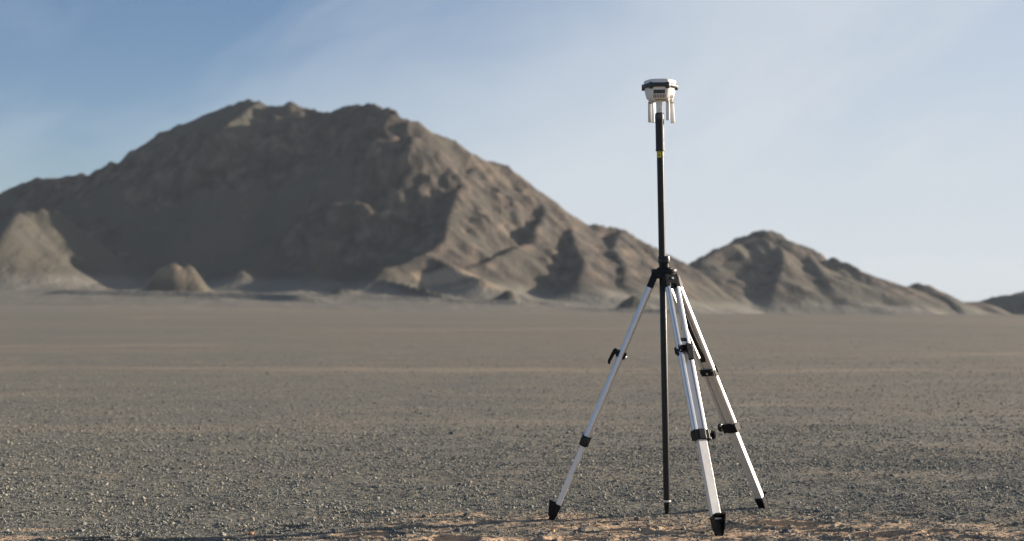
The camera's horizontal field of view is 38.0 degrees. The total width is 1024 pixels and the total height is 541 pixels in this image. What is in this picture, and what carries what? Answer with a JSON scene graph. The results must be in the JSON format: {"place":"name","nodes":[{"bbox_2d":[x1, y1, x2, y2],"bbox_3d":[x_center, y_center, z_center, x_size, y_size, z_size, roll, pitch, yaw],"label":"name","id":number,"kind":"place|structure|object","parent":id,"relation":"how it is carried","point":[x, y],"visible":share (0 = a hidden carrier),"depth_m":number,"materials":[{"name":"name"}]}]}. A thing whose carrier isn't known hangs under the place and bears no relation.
{"place":"outdoors","nodes":[
{"label":"outdoors","id":0,"kind":"place"},
{"bbox_2d":[0,99,763,313],"bbox_3d":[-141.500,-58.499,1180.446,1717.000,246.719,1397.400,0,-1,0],"label":"mountain","id":1,"kind":"structure","parent":0,"point":[248,204],"depth_m":1283.84,"materials":[{"name":"grey stone"}]},
{"bbox_2d":[0,305,1023,540],"bbox_3d":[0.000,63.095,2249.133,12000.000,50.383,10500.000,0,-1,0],"label":"ground","id":2,"kind":"structure","parent":0,"point":[113,327],"depth_m":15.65,"materials":[{"name":"grey gravel"}]},
{"bbox_2d":[548,256,768,535],"bbox_3d":[0.860,0.578,7.100,1.214,1.305,0.763,0,-1,-20],"label":"tripod","id":3,"kind":"object","parent":2,"relation":"on","point":[687,346],"visible":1,"depth_m":7.20,"materials":[{"name":"silver metal"}]},
{"bbox_2d":[655,101,670,518],"bbox_3d":[0.736,0.198,7.247,0.071,2.062,0.045,0,-1,0],"label":"survey pole","id":4,"kind":"object","parent":2,"relation":"on","point":[659,130],"visible":1,"depth_m":7.23,"materials":[{"name":"black metal"}]},
{"bbox_2d":[642,79,677,122],"bbox_3d":[0.724,-0.825,7.272,0.177,0.214,0.169,0,-1,0],"label":"satellite receiver","id":5,"kind":"object","parent":4,"relation":"attached to","point":[662,90],"visible":1,"depth_m":7.23,"materials":[{"name":"white plastic"}]},
{"bbox_2d":[782,528,790,532],"bbox_3d":[1.260,1.199,6.819,0.048,0.031,0.040,0,-1,-20],"label":"stone","id":6,"kind":"object","parent":2,"relation":"on","point":[786,530],"visible":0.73,"depth_m":6.81,"materials":[{"name":"grey stone"}]},
{"bbox_2d":[0,0,1023,301],"label":"sky","id":7,"kind":"structure","parent":0,"point":[884,139],"materials":[{"name":"blue"}]},
{"bbox_2d":[688,230,1013,314],"bbox_3d":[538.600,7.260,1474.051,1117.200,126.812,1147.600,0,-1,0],"label":"mountain","id":8,"kind":"structure","parent":0,"point":[768,272],"depth_m":1656.29,"materials":[{"name":"grey stone"}]},
{"bbox_2d":[979,291,1023,314],"bbox_3d":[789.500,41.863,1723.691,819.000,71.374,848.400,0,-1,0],"label":"mountain","id":9,"kind":"structure","parent":0,"point":[1013,304],"depth_m":1863.22,"materials":[{"name":"grey stone"}]}
]}

